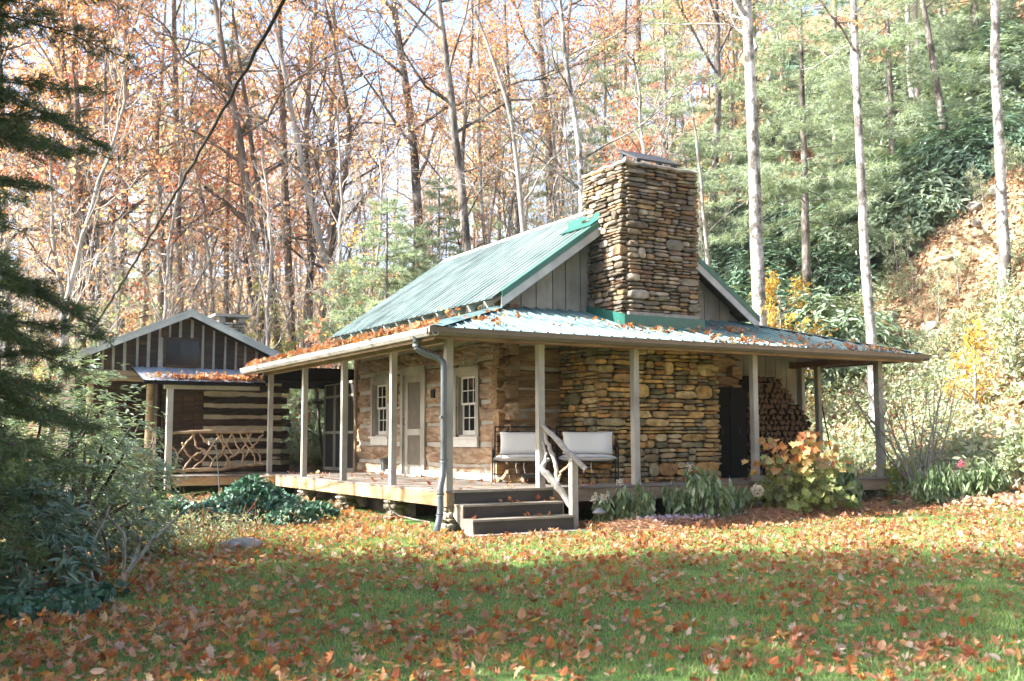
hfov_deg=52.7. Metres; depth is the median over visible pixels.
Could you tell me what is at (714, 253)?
rhododendron
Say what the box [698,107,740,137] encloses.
rhododendron
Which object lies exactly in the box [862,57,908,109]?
rhododendron
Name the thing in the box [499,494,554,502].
step leaves
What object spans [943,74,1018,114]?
rhododendron
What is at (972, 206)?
rock
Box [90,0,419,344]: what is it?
tree
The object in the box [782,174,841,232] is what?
rhododendron
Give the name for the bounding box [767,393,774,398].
firewood log
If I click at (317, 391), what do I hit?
understory shrub
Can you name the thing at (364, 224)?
forest sapling
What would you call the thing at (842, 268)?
rhododendron
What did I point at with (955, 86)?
rhododendron
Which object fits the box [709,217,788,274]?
rhododendron
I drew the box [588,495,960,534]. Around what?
pine straw
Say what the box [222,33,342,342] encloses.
woodland tree
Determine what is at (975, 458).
hillside undergrowth
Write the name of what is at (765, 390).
firewood log
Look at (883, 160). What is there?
rhododendron
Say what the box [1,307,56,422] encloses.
understory shrub
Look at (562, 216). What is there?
forest sapling
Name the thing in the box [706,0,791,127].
woodland tree
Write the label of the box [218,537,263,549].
rock
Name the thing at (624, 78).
woodland tree
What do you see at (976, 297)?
understory shrub
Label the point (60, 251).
woodland tree
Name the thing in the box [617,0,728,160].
woodland tree
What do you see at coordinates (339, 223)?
forest sapling
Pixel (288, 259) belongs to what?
tree
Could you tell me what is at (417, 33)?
sky
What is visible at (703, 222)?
tree
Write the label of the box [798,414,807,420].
firewood log
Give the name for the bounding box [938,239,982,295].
understory shrub
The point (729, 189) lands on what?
rhododendron
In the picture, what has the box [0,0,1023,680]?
ground
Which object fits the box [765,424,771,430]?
firewood log
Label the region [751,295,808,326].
rhododendron
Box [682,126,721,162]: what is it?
rhododendron
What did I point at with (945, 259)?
rock
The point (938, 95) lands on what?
tree
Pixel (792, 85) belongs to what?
pine tree
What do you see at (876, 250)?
rhododendron
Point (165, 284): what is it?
forest sapling
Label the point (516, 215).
tree
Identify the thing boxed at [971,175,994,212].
understory shrub
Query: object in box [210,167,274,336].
forest sapling
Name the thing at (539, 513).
step leaves
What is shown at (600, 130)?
pine tree
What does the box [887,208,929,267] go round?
understory shrub
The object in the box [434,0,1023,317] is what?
hillside leaf litter
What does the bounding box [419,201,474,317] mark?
forest sapling
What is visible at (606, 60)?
woodland tree
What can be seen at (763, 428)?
firewood log
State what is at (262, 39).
power cable
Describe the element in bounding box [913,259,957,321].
understory shrub
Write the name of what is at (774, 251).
rhododendron
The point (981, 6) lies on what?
rhododendron
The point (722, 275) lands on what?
rhododendron
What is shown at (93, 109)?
tree
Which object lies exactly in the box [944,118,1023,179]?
rhododendron
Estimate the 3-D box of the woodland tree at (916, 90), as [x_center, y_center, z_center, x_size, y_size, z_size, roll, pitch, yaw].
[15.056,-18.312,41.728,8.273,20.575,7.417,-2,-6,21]
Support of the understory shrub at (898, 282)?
on the ground at (980, 248)
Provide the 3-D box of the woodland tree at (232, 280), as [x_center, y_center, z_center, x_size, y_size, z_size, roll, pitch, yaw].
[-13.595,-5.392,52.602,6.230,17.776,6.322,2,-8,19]
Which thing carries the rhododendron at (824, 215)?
on the ground at (980, 248)
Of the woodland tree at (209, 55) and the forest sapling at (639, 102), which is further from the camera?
the woodland tree at (209, 55)
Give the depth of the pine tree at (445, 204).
34.32 m
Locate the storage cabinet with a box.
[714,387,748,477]
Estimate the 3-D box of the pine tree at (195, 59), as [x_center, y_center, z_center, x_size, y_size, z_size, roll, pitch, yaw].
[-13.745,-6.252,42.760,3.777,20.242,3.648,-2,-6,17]
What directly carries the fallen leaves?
on the ground at (980, 248)
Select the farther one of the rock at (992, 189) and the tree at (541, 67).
the tree at (541, 67)
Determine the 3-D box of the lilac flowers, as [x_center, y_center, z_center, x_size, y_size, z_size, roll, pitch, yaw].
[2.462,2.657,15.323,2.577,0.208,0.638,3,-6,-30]
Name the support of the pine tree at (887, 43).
on the ground at (980, 248)
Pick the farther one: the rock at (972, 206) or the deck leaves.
the rock at (972, 206)
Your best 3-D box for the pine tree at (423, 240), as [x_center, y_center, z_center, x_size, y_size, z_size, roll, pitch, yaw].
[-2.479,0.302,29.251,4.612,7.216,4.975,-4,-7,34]
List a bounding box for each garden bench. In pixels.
[492,426,549,484]
[556,426,618,483]
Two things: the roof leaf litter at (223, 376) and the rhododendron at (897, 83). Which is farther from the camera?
the rhododendron at (897, 83)
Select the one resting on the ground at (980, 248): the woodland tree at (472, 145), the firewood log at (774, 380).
the woodland tree at (472, 145)
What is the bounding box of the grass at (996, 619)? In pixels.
[0,489,1023,680]
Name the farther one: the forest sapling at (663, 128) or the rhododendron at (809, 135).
the rhododendron at (809, 135)
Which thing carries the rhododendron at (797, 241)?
on the ground at (980, 248)
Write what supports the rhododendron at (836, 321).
on the ground at (980, 248)
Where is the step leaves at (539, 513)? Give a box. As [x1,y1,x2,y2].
[472,511,550,518]
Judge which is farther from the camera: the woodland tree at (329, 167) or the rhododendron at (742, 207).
the woodland tree at (329, 167)
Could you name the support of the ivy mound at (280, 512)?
on the ground at (980, 248)
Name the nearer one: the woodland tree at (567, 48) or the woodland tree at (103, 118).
the woodland tree at (103, 118)
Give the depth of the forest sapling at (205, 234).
33.13 m
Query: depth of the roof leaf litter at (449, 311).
17.52 m
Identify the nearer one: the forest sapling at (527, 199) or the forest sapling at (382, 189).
the forest sapling at (382, 189)
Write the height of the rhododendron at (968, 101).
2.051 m
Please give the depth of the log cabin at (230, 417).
23.04 m
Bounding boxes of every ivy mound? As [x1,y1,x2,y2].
[0,556,139,625]
[100,519,180,546]
[146,486,189,515]
[167,508,229,531]
[173,473,340,528]
[261,492,322,526]
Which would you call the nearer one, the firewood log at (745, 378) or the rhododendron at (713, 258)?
the firewood log at (745, 378)
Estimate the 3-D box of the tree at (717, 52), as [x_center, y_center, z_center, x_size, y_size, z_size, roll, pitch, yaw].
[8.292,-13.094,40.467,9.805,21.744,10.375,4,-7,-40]
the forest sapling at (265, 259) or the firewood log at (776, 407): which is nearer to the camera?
the firewood log at (776, 407)
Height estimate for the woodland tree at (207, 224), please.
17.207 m
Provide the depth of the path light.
14.90 m
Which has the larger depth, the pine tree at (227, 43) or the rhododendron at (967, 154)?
the pine tree at (227, 43)
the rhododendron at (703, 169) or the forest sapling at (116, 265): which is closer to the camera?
the forest sapling at (116, 265)
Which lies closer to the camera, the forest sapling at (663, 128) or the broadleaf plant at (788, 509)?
the broadleaf plant at (788, 509)
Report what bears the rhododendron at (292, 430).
on the ground at (980, 248)
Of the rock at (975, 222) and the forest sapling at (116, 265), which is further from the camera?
the forest sapling at (116, 265)
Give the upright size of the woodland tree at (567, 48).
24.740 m
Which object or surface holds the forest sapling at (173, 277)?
on the ground at (980, 248)
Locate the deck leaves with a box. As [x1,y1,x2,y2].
[288,470,872,489]
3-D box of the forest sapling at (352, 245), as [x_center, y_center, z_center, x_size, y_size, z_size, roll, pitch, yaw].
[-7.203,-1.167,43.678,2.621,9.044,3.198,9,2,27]
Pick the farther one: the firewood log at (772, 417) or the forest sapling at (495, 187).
the forest sapling at (495, 187)
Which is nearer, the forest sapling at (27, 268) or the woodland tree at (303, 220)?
the forest sapling at (27, 268)
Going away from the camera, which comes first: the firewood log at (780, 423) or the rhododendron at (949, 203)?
the firewood log at (780, 423)
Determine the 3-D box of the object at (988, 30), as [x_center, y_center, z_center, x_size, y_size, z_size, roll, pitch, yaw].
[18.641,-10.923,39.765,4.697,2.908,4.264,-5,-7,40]
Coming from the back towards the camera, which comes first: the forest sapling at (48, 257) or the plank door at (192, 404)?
the forest sapling at (48, 257)
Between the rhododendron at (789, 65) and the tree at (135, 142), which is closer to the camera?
the tree at (135, 142)
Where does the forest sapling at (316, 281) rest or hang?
on the ground at (980, 248)
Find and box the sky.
[2,0,859,277]
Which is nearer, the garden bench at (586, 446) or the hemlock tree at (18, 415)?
the hemlock tree at (18, 415)
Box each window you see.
[163,337,201,367]
[368,376,388,444]
[453,365,480,446]
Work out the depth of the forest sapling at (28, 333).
40.13 m
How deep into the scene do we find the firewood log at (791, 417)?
20.35 m
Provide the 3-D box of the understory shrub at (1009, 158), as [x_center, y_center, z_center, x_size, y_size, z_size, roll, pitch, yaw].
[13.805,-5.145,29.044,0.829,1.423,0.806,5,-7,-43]
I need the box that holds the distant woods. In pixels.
[5,0,849,359]
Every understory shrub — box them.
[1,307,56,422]
[36,329,89,429]
[45,266,162,378]
[72,291,148,349]
[126,302,156,329]
[191,281,229,314]
[240,273,308,411]
[271,296,297,343]
[281,306,339,458]
[314,207,420,366]
[748,267,837,404]
[767,295,805,374]
[877,230,917,288]
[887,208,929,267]
[889,269,908,303]
[891,342,903,375]
[897,261,923,308]
[909,324,942,375]
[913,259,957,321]
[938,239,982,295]
[941,313,999,425]
[957,163,990,200]
[962,278,988,315]
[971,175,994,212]
[979,286,1023,388]
[985,149,1007,165]
[990,139,1017,170]
[991,139,1018,177]
[992,414,1023,490]
[995,245,1019,266]
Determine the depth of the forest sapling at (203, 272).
32.04 m
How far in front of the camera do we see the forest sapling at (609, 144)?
38.55 m
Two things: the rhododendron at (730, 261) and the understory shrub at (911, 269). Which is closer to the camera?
the understory shrub at (911, 269)
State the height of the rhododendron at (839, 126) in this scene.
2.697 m
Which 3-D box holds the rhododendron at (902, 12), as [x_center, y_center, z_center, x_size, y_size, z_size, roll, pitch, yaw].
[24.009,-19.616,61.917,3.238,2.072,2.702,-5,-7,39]
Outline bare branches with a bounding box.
[25,490,195,584]
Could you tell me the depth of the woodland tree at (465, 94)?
39.45 m
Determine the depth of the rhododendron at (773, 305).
29.89 m
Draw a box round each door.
[160,384,203,473]
[399,365,426,476]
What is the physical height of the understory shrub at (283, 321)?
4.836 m
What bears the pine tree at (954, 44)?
on the ground at (980, 248)
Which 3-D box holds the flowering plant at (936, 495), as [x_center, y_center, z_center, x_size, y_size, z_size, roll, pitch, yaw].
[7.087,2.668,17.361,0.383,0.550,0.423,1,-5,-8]
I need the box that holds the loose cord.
[387,501,430,522]
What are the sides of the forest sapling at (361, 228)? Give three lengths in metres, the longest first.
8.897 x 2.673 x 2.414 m
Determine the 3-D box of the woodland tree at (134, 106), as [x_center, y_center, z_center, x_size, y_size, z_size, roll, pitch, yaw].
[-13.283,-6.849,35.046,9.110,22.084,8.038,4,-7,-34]
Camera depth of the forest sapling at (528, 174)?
36.91 m
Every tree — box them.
[0,0,140,564]
[0,0,174,449]
[0,0,196,361]
[0,0,203,345]
[0,0,204,315]
[0,3,119,487]
[0,189,112,501]
[2,0,344,331]
[2,19,119,294]
[6,45,71,304]
[7,0,202,347]
[7,0,215,338]
[8,12,144,343]
[9,1,132,373]
[10,0,279,314]
[21,0,254,326]
[37,0,281,332]
[55,74,230,321]
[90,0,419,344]
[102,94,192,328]
[116,2,270,290]
[130,0,291,310]
[132,78,305,319]
[140,0,232,310]
[162,108,252,309]
[167,0,335,399]
[169,0,373,397]
[169,0,459,368]
[173,74,301,312]
[178,0,412,392]
[182,0,440,322]
[192,0,268,313]
[198,92,305,334]
[220,0,442,330]
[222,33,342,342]
[234,0,418,348]
[240,0,630,270]
[263,10,391,279]
[280,196,430,468]
[282,258,365,452]
[316,225,442,424]
[321,0,610,312]
[335,54,443,284]
[340,0,499,279]
[346,38,473,318]
[357,0,554,312]
[369,2,531,248]
[389,0,548,307]
[394,51,489,255]
[401,0,610,234]
[406,173,467,320]
[420,0,606,237]
[426,0,575,236]
[452,43,545,306]
[459,0,607,219]
[474,0,673,214]
[476,0,643,222]
[482,0,704,222]
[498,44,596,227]
[533,0,711,164]
[545,0,703,174]
[545,0,730,140]
[546,0,692,171]
[554,31,655,220]
[591,0,711,164]
[591,0,742,168]
[594,0,763,268]
[604,0,869,325]
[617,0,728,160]
[636,65,779,266]
[639,0,828,233]
[671,0,831,167]
[689,0,806,192]
[696,0,926,314]
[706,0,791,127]
[708,0,787,102]
[735,0,846,128]
[752,0,884,179]
[778,0,924,436]
[785,0,1006,178]
[846,0,858,102]
[860,9,864,63]
[895,0,1023,53]
[905,3,923,118]
[912,0,919,100]
[919,0,948,135]
[990,0,1011,298]
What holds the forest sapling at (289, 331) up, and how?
on the ground at (980, 248)
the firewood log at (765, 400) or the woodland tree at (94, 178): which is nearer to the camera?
the firewood log at (765, 400)
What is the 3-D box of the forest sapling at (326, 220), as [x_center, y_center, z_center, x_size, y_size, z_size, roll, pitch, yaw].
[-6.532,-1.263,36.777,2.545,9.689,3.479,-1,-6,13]
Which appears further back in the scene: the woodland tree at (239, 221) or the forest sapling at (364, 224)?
the woodland tree at (239, 221)
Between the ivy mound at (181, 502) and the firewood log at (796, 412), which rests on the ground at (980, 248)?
the ivy mound at (181, 502)
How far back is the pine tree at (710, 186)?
38.15 m
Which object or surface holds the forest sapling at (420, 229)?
on the ground at (980, 248)
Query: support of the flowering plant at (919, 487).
on the ground at (980, 248)
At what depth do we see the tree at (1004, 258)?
26.59 m
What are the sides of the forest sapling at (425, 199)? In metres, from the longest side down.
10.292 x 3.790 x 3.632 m
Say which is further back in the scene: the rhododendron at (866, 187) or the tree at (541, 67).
the tree at (541, 67)
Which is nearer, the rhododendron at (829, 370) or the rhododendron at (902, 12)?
the rhododendron at (829, 370)
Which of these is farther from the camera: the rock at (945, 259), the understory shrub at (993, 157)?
the understory shrub at (993, 157)
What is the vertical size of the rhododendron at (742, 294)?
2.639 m
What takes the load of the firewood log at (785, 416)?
on the firewood log
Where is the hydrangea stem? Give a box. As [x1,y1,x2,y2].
[749,484,764,512]
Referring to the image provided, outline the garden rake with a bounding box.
[822,405,834,468]
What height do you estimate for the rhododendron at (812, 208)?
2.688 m
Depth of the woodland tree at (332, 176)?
41.68 m
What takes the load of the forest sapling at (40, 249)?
on the ground at (980, 248)
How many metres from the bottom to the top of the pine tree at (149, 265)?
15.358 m
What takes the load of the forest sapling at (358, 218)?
on the ground at (980, 248)
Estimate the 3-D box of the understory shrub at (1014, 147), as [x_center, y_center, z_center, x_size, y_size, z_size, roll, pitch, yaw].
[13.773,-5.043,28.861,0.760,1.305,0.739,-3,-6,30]
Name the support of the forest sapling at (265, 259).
on the ground at (980, 248)
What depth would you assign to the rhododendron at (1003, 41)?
37.65 m
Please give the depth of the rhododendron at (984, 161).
29.80 m
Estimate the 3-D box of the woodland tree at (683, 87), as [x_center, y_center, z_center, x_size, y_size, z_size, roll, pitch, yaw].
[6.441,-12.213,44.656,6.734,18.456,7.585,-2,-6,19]
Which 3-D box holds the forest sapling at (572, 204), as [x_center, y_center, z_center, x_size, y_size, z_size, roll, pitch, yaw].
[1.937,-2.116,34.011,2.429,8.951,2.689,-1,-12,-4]
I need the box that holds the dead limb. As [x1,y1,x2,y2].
[203,186,260,238]
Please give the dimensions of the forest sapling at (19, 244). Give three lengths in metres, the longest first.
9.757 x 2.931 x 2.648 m
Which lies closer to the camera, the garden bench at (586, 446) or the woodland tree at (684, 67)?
the garden bench at (586, 446)
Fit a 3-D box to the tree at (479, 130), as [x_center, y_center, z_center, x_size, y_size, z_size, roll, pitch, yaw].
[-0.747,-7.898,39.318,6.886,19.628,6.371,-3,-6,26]
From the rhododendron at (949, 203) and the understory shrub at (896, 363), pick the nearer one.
the understory shrub at (896, 363)
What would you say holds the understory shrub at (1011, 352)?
on the ground at (980, 248)
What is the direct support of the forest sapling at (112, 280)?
on the ground at (980, 248)
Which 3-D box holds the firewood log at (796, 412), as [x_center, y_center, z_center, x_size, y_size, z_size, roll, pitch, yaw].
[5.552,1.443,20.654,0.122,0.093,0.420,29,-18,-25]
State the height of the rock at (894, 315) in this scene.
0.301 m
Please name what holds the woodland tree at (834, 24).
on the ground at (980, 248)
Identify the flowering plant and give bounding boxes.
[590,478,655,526]
[661,462,750,524]
[831,453,865,504]
[905,459,971,505]
[922,485,943,506]
[955,458,1013,497]
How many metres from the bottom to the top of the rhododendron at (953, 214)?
3.040 m
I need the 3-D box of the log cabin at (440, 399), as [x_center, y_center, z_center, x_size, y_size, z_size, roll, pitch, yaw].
[0.157,0.341,22.168,10.303,6.768,13.400,3,-6,-30]
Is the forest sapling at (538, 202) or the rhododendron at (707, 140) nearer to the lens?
the forest sapling at (538, 202)
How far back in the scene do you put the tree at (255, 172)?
33.60 m
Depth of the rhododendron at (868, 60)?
54.64 m
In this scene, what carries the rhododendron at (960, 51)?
on the ground at (980, 248)
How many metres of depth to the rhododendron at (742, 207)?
39.09 m
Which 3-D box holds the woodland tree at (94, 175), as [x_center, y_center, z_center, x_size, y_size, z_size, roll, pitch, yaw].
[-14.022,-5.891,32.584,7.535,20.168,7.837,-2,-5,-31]
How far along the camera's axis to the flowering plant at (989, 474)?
17.38 m
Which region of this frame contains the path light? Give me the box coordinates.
[592,507,605,528]
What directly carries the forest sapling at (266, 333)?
on the ground at (980, 248)
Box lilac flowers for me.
[613,510,745,524]
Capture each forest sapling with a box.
[0,29,123,364]
[0,122,68,439]
[0,163,55,384]
[3,159,73,425]
[10,0,209,479]
[11,174,64,432]
[12,246,58,434]
[31,149,148,448]
[31,208,94,379]
[54,232,134,402]
[69,200,138,345]
[84,217,139,346]
[85,234,128,335]
[110,61,251,322]
[113,112,252,325]
[126,135,221,328]
[145,223,206,320]
[153,187,263,321]
[169,216,222,313]
[172,169,243,315]
[190,235,237,319]
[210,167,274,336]
[214,94,331,348]
[216,148,315,398]
[229,147,317,342]
[237,50,402,368]
[244,208,311,351]
[261,172,327,351]
[269,156,362,350]
[294,173,354,394]
[295,166,389,334]
[300,106,410,321]
[305,82,448,393]
[325,190,393,299]
[328,218,366,318]
[402,167,452,317]
[402,199,436,318]
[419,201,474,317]
[426,195,461,317]
[454,91,522,308]
[461,72,567,249]
[501,140,550,234]
[507,159,538,226]
[518,184,552,226]
[526,153,578,228]
[529,60,604,225]
[533,142,591,225]
[537,109,608,225]
[541,173,577,219]
[575,97,614,212]
[592,7,713,260]
[592,114,628,167]
[641,54,713,244]
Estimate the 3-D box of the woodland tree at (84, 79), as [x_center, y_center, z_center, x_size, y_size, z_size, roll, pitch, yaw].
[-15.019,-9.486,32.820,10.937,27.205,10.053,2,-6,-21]
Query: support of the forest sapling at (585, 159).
on the ground at (980, 248)
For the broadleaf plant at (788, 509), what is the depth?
16.21 m
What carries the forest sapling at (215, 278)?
on the ground at (980, 248)
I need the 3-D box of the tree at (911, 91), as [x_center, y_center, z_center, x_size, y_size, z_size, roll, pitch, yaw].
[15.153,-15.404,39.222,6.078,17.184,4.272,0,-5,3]
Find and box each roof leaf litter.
[144,370,264,381]
[245,316,439,366]
[439,307,901,352]
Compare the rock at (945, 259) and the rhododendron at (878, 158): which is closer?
the rock at (945, 259)
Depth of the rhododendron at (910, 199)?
30.09 m
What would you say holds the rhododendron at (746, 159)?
on the ground at (980, 248)
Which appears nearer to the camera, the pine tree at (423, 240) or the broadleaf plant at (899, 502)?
the broadleaf plant at (899, 502)
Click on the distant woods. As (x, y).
(705, 44)
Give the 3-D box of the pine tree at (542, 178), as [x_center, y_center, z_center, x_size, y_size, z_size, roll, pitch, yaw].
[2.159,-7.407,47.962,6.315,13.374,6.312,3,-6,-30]
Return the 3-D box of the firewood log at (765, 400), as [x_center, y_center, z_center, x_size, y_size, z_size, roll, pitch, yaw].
[4.847,1.198,20.266,0.121,0.092,0.420,49,-25,-17]
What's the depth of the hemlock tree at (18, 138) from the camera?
8.59 m
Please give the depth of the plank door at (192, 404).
22.94 m
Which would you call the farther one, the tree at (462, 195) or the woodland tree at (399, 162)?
the woodland tree at (399, 162)
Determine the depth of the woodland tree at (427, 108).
44.34 m
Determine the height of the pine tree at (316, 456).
7.849 m
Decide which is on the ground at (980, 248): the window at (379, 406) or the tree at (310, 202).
the tree at (310, 202)
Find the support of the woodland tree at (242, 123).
on the ground at (980, 248)
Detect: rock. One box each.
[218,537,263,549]
[888,310,898,318]
[920,321,938,332]
[939,254,957,260]
[942,347,958,352]
[966,201,981,211]
[971,219,980,226]
[988,185,995,196]
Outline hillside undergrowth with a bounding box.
[715,79,1023,496]
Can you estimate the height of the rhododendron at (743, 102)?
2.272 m
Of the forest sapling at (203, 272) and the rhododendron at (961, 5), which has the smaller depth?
the forest sapling at (203, 272)
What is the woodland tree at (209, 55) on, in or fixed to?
on the ground at (980, 248)
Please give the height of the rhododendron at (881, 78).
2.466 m
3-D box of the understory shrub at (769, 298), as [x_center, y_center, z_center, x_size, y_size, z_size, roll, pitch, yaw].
[6.800,0.512,25.770,2.614,4.687,2.218,3,-6,-30]
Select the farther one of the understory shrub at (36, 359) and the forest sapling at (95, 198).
the understory shrub at (36, 359)
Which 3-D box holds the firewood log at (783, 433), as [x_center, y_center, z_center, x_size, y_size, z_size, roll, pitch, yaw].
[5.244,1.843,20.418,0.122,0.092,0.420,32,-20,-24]
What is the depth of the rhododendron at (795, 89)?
51.88 m
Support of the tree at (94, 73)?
on the ground at (980, 248)
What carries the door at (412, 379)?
in the log cabin at (440, 399)
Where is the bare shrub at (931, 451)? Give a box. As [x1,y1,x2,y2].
[838,348,980,485]
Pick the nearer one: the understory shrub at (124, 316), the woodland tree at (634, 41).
the understory shrub at (124, 316)
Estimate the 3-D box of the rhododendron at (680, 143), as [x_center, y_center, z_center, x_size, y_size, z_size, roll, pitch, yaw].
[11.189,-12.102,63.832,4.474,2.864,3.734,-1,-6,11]
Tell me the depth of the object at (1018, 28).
37.54 m
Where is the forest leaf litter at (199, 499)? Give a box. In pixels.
[0,488,348,540]
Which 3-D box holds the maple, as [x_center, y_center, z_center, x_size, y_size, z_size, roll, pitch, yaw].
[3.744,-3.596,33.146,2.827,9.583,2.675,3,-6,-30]
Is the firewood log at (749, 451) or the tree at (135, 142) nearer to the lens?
the firewood log at (749, 451)
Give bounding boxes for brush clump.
[89,497,341,554]
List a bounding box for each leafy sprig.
[875,464,908,495]
[888,460,916,489]
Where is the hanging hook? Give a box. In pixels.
[208,438,219,493]
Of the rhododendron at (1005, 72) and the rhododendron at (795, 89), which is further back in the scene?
the rhododendron at (795, 89)
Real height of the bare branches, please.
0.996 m
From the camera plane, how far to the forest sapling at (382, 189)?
29.08 m
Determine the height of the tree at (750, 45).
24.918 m
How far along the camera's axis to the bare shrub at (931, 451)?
18.71 m
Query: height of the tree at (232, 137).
13.919 m
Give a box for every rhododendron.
[0,320,188,575]
[0,436,108,595]
[52,385,184,548]
[281,391,323,463]
[668,122,708,165]
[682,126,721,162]
[683,153,729,191]
[697,192,748,240]
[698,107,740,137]
[701,224,742,271]
[703,101,743,126]
[704,226,779,266]
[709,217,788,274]
[711,262,747,290]
[717,222,840,298]
[720,129,793,169]
[720,184,797,236]
[721,138,792,181]
[722,74,765,109]
[722,155,779,194]
[724,267,789,305]
[729,285,800,327]
[731,281,751,322]
[739,272,838,334]
[748,295,861,389]
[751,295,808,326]
[759,103,818,148]
[764,41,822,80]
[765,185,839,234]
[766,82,826,127]
[771,44,818,82]
[782,102,830,124]
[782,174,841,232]
[782,205,841,263]
[783,189,884,270]
[785,276,927,375]
[795,230,893,301]
[797,47,845,97]
[798,183,871,241]
[807,54,863,109]
[809,178,878,243]
[811,94,886,156]
[812,217,875,271]
[819,139,884,182]
[826,151,904,239]
[829,41,877,59]
[829,200,923,273]
[839,52,873,74]
[845,151,965,252]
[847,73,920,117]
[847,170,945,255]
[860,53,901,87]
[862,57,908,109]
[864,77,969,158]
[865,112,955,187]
[869,62,942,122]
[872,152,974,227]
[875,121,983,193]
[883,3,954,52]
[883,155,984,219]
[884,141,980,222]
[889,102,978,185]
[891,3,921,25]
[899,35,970,95]
[902,107,970,157]
[909,104,1023,186]
[911,54,944,95]
[914,145,994,197]
[918,34,1023,99]
[920,1,1008,56]
[922,63,1009,118]
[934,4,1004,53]
[937,0,1020,24]
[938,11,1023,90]
[940,89,1023,155]
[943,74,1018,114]
[944,42,986,69]
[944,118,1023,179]
[945,53,1023,115]
[948,85,1005,116]
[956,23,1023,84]
[970,13,1022,50]
[977,82,1023,128]
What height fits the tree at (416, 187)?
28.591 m
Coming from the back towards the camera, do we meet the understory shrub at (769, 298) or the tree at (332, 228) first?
the tree at (332, 228)
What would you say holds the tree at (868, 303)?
on the ground at (980, 248)
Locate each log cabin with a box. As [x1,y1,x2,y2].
[41,309,290,496]
[240,149,930,537]
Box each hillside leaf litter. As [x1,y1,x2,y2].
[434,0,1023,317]
[744,83,1023,510]
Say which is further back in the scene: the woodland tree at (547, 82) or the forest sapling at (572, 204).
the woodland tree at (547, 82)
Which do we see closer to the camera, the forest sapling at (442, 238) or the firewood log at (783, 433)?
the firewood log at (783, 433)
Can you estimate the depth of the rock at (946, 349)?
26.18 m
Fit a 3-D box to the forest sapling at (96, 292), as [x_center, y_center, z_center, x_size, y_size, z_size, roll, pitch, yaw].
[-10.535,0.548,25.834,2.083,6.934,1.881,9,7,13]
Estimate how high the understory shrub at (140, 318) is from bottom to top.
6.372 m
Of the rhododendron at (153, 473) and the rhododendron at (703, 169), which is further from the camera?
the rhododendron at (703, 169)
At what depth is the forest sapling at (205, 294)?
39.06 m
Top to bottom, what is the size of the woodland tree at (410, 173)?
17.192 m
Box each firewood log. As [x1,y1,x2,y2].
[739,376,748,381]
[739,382,748,387]
[747,448,750,455]
[758,398,767,404]
[759,424,765,431]
[761,378,771,382]
[761,387,768,394]
[763,383,770,388]
[763,409,772,414]
[765,377,776,382]
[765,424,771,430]
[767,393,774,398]
[768,414,776,419]
[770,404,779,410]
[772,382,778,387]
[772,393,779,398]
[777,420,783,425]
[779,430,786,436]
[782,414,788,419]
[784,408,790,413]
[788,415,794,419]
[793,409,798,415]
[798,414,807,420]
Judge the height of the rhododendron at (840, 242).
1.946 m
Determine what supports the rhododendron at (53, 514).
on the ground at (980, 248)
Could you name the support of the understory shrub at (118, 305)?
on the ground at (980, 248)
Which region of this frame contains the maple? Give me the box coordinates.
[587,87,673,170]
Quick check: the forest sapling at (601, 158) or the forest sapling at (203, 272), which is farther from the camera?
the forest sapling at (601, 158)
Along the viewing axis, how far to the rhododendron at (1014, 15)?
42.58 m
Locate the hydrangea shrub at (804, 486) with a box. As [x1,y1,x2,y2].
[741,427,862,517]
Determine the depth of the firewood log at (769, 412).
20.13 m
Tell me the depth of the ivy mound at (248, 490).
15.57 m
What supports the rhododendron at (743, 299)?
on the ground at (980, 248)
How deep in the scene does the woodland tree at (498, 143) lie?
47.29 m
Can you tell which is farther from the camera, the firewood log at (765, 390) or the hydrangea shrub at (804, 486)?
the firewood log at (765, 390)
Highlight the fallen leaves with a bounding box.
[0,463,1023,680]
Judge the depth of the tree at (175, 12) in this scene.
37.53 m
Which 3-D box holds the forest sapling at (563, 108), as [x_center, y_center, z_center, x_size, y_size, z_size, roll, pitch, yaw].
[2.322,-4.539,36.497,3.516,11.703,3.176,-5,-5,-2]
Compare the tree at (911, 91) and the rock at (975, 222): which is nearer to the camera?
the rock at (975, 222)
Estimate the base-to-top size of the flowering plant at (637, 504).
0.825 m
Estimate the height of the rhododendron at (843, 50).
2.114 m
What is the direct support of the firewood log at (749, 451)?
on the firewood log
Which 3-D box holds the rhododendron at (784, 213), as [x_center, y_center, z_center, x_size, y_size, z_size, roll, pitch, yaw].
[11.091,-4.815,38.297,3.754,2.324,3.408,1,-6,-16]
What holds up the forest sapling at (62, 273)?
on the ground at (980, 248)
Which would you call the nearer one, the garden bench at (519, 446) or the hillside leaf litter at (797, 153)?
the garden bench at (519, 446)
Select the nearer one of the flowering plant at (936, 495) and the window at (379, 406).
the flowering plant at (936, 495)
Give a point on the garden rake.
(826, 429)
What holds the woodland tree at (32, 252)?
on the ground at (980, 248)
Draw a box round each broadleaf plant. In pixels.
[781,507,812,513]
[885,499,924,507]
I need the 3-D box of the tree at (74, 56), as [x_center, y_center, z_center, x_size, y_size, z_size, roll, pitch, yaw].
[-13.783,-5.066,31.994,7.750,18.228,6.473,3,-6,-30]
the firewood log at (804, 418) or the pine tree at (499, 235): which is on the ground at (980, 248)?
the pine tree at (499, 235)
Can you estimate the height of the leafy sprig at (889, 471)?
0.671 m
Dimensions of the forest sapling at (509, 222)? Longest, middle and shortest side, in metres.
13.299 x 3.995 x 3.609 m
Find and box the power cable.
[72,0,285,357]

